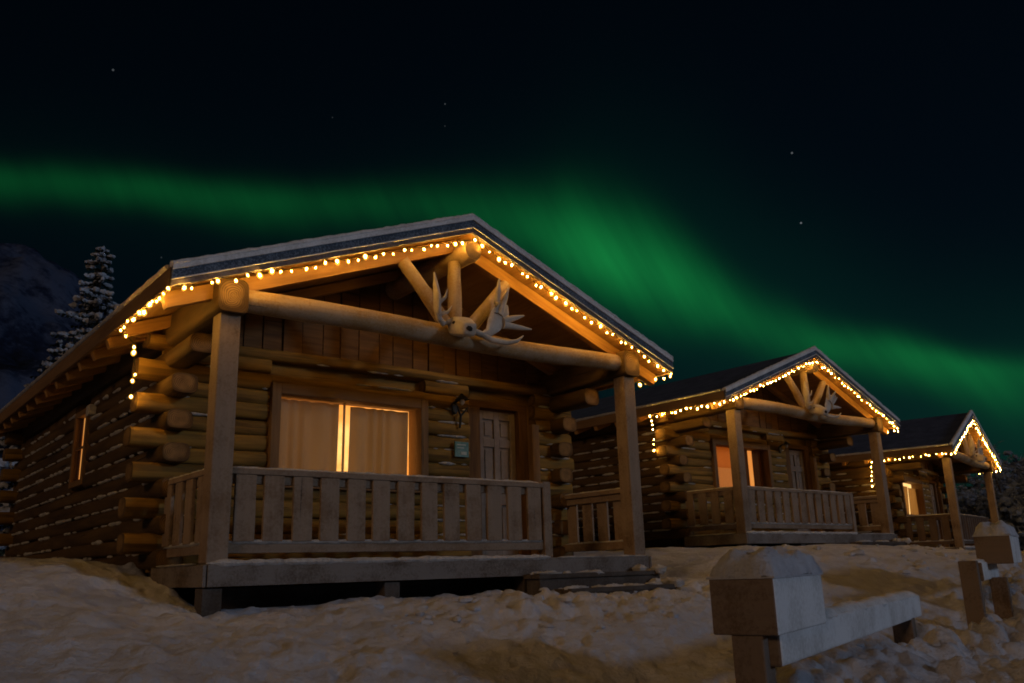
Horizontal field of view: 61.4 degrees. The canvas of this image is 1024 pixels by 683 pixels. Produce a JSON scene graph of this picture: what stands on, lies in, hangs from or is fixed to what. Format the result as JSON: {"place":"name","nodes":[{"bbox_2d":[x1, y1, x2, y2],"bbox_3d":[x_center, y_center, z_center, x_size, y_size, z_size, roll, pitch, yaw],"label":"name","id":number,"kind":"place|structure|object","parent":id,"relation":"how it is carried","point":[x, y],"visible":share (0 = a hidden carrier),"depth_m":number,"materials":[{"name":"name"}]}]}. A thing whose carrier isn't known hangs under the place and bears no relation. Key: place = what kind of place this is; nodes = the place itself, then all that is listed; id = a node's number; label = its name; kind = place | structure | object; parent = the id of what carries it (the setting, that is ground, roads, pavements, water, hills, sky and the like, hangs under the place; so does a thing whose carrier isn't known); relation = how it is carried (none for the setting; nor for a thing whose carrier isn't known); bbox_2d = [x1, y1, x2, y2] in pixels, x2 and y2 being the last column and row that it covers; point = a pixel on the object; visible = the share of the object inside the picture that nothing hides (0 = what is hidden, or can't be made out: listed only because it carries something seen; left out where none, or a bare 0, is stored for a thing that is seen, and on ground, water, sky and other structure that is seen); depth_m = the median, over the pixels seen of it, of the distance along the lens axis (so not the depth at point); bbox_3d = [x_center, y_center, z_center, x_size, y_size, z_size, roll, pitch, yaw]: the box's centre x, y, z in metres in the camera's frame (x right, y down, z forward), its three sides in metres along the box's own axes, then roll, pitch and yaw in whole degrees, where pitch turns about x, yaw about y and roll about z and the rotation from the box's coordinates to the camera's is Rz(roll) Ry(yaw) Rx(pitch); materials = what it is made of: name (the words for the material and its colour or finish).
{"place":"outdoors","nodes":[
{"label":"outdoors","id":0,"kind":"place"},
{"bbox_2d":[0,243,107,530],"bbox_3d":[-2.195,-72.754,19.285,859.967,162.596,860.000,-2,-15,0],"label":"mountain","id":1,"kind":"structure","parent":0,"point":[37,289],"depth_m":291.30,"materials":[{"name":"grey stone"}]},
{"bbox_2d":[0,544,1023,682],"bbox_3d":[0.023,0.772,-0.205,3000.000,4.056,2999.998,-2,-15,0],"label":"snow ground","id":2,"kind":"structure","parent":0,"point":[67,620],"depth_m":7.03,"materials":[{"name":"white snow"}]},
{"bbox_2d":[0,340,66,555],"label":"spruce tree","id":3,"kind":"object","parent":2,"relation":"on","point":[5,485],"visible":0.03,"depth_m":28.80,"materials":[{"name":"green plant"}]},
{"bbox_2d":[0,246,119,555],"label":"spruce tree","id":4,"kind":"object","parent":2,"relation":"on","point":[98,276],"visible":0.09,"depth_m":27.89,"materials":[{"name":"green plant"}]},
{"bbox_2d":[0,213,684,616],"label":"log cabin","id":5,"kind":"object","parent":2,"relation":"on","point":[298,431],"visible":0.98,"depth_m":10.06,"materials":[{"name":"brown wood"}]},
{"bbox_2d":[68,408,91,489],"bbox_3d":[-5.708,1.447,11.639,0.270,1.030,0.680,10,-19,-38],"label":"window","id":6,"kind":"structure","parent":5,"relation":"in","point":[80,446],"depth_m":11.69,"materials":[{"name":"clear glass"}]},
{"bbox_2d":[266,382,428,493],"bbox_3d":[-2.147,1.273,10.647,2.570,1.630,0.850,10,-19,-38],"label":"window","id":7,"kind":"structure","parent":5,"relation":"in","point":[311,428],"depth_m":10.52,"materials":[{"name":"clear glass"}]},
{"bbox_2d":[120,237,670,399],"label":"string lights","id":8,"kind":"object","parent":5,"relation":"hanging from","point":[489,250],"visible":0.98,"depth_m":9.04,"materials":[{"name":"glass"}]},
{"bbox_2d":[451,394,469,414],"bbox_3d":[-0.677,0.814,11.305,0.197,0.250,0.280,10,-19,-38],"label":"wall lamp","id":9,"kind":"object","parent":5,"relation":"attached to","point":[462,398],"visible":1,"depth_m":11.33,"materials":[{"name":"black metal"}]},
{"bbox_2d":[454,441,468,457],"bbox_3d":[-0.658,1.411,11.277,0.220,0.200,0.030,10,-19,-38],"label":"door sign","id":10,"kind":"object","parent":5,"relation":"attached to","point":[461,449],"visible":1,"depth_m":11.26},
{"bbox_2d":[457,406,466,427],"bbox_3d":[-0.673,0.998,11.360,0.168,0.287,0.083,10,-19,-38],"label":"wall hook","id":11,"kind":"object","parent":5,"relation":"attached to","point":[460,416],"depth_m":11.34,"materials":[{"name":"black metal"}]},
{"bbox_2d":[433,272,531,344],"bbox_3d":[-0.311,-0.373,9.897,1.372,0.818,0.440,10,-19,-38],"label":"antler skull","id":12,"kind":"object","parent":5,"relation":"attached to","point":[499,318],"visible":1,"depth_m":9.90},
{"bbox_2d":[480,410,518,555],"bbox_3d":[-0.208,1.936,11.746,0.654,1.980,0.055,10,-19,-38],"label":"door","id":13,"kind":"structure","parent":5,"relation":"in","point":[497,429],"depth_m":11.83,"materials":[{"name":"paint"}]},
{"bbox_2d":[565,346,918,547],"bbox_3d":[3.492,3.371,21.435,6.783,4.668,10.384,11,-19,-39],"label":"log cabin","id":14,"kind":"object","parent":2,"relation":"on","point":[726,473],"visible":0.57,"depth_m":18.27,"materials":[{"name":"brown wood"}]},
{"bbox_2d":[709,438,773,497],"bbox_3d":[4.779,2.861,19.034,2.570,1.630,0.850,11,-19,-39],"label":"window","id":15,"kind":"structure","parent":14,"relation":"in","point":[758,461],"depth_m":19.13,"materials":[{"name":"clear glass"}]},
{"bbox_2d":[650,360,897,452],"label":"string lights","id":16,"kind":"object","parent":14,"relation":"hanging from","point":[767,383],"visible":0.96,"depth_m":17.49,"materials":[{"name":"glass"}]},
{"bbox_2d":[778,441,790,452],"bbox_3d":[6.237,2.410,19.724,0.197,0.250,0.280,11,-19,-39],"label":"wall lamp","id":17,"kind":"object","parent":14,"relation":"attached to","point":[786,443],"visible":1,"depth_m":19.71,"materials":[{"name":"black metal"}]},
{"bbox_2d":[789,450,810,531],"bbox_3d":[6.690,3.535,20.175,0.654,1.980,0.055,11,-19,-39],"label":"door","id":18,"kind":"structure","parent":14,"relation":"in","point":[796,457],"depth_m":20.31,"materials":[{"name":"paint"}]},
{"bbox_2d":[803,381,840,417],"bbox_3d":[6.612,1.249,18.294,1.298,0.749,0.439,11,-19,-39],"label":"antler skull","id":19,"kind":"object","parent":14,"relation":"attached to","point":[830,400],"visible":1,"depth_m":18.05},
{"bbox_2d":[706,546,921,682],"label":"wooden barrier","id":20,"kind":"object","parent":2,"relation":"on","point":[770,611],"visible":0.96,"depth_m":5.42,"materials":[{"name":"wood"}]},
{"bbox_2d":[826,410,1001,549],"bbox_3d":[9.793,5.126,27.563,10.366,4.660,6.783,-13,-19,36],"label":"log cabin","id":21,"kind":"object","parent":2,"relation":"on","point":[922,515],"visible":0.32,"depth_m":24.22,"materials":[{"name":"brown wood"}]},
{"bbox_2d":[899,476,926,515],"bbox_3d":[11.272,4.592,25.113,0.850,1.630,2.760,-13,-19,36],"label":"window","id":22,"kind":"structure","parent":21,"relation":"in","point":[913,497],"depth_m":25.57,"materials":[{"name":"beige glass"}]},
{"bbox_2d":[871,421,1000,486],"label":"string lights","id":23,"kind":"object","parent":21,"relation":"hanging from","point":[946,452],"visible":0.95,"depth_m":23.69,"materials":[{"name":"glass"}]},
{"bbox_2d":[930,484,941,546],"bbox_3d":[13.169,5.450,26.943,0.055,1.980,0.654,-13,-19,36],"label":"door","id":24,"kind":"structure","parent":21,"relation":"in","point":[931,486],"depth_m":27.14,"materials":[{"name":"paint"}]},
{"bbox_2d":[969,436,986,462],"bbox_3d":[13.563,3.156,25.092,0.440,0.747,1.254,-13,-19,36],"label":"antler skull","id":25,"kind":"object","parent":21,"relation":"attached to","point":[978,456],"visible":1,"depth_m":24.72},
{"bbox_2d":[955,474,978,495],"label":"dark spruce","id":26,"kind":"object","parent":2,"relation":"on","point":[968,481],"visible":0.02,"depth_m":48.99,"materials":[{"name":"green plant"}]},
{"bbox_2d":[957,475,984,495],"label":"frosted tree","id":27,"kind":"object","parent":2,"relation":"on","point":[976,482],"visible":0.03,"depth_m":41.51,"materials":[{"name":"green plant"}]},
{"bbox_2d":[946,485,999,531],"bbox_3d":[18.602,7.389,34.884,2.835,3.038,3.489,-2,-15,0],"label":"frosted tree","id":28,"kind":"object","parent":2,"relation":"on","point":[969,493],"visible":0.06,"depth_m":34.80,"materials":[{"name":"green plant"}]},
{"bbox_2d":[945,465,1023,550],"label":"frosted tree","id":29,"kind":"object","parent":2,"relation":"on","point":[966,500],"visible":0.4,"depth_m":30.51,"materials":[{"name":"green plant"}]},
{"bbox_2d":[946,454,1023,530],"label":"frosted tree","id":30,"kind":"object","parent":2,"relation":"on","point":[968,490],"visible":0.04,"depth_m":37.10,"materials":[{"name":"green plant"}]},
{"bbox_2d":[958,520,1021,624],"bbox_3d":[6.260,3.119,11.150,0.552,1.579,2.447,-11,-17,31],"label":"wooden barrier","id":31,"kind":"object","parent":2,"relation":"on","point":[996,543],"visible":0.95,"depth_m":10.90,"materials":[{"name":"wood"},{"name":"snow"}]},
{"bbox_2d":[969,487,1016,518],"bbox_3d":[18.153,6.812,32.732,2.879,3.007,3.135,7,-17,-29],"label":"frosted tree","id":32,"kind":"object","parent":2,"relation":"on","point":[980,505],"visible":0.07,"depth_m":32.66,"materials":[{"name":"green plant"}]},
{"bbox_2d":[970,451,1023,505],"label":"frosted tree","id":33,"kind":"object","parent":2,"relation":"on","point":[1016,462],"visible":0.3,"depth_m":36.38,"materials":[{"name":"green plant"}]},
{"bbox_2d":[971,441,1022,543],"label":"frosted tree","id":34,"kind":"object","parent":2,"relation":"on","point":[983,481],"visible":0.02,"depth_m":41.30,"materials":[{"name":"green plant"}]},
{"bbox_2d":[980,461,1015,491],"bbox_3d":[22.161,7.703,39.593,3.163,4.513,4.851,-11,-18,33],"label":"frosted tree","id":35,"kind":"object","parent":2,"relation":"on","point":[1002,483],"depth_m":39.10,"materials":[{"name":"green plant"}]},
{"bbox_2d":[997,487,1023,549],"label":"frosted tree","id":36,"kind":"object","parent":2,"relation":"on","point":[1017,512],"visible":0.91,"depth_m":29.54,"materials":[{"name":"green plant"}]},
{"bbox_2d":[0,0,1023,496],"label":"sky","id":37,"kind":"structure","parent":0,"point":[738,183],"materials":[{"name":"black"}]}
]}

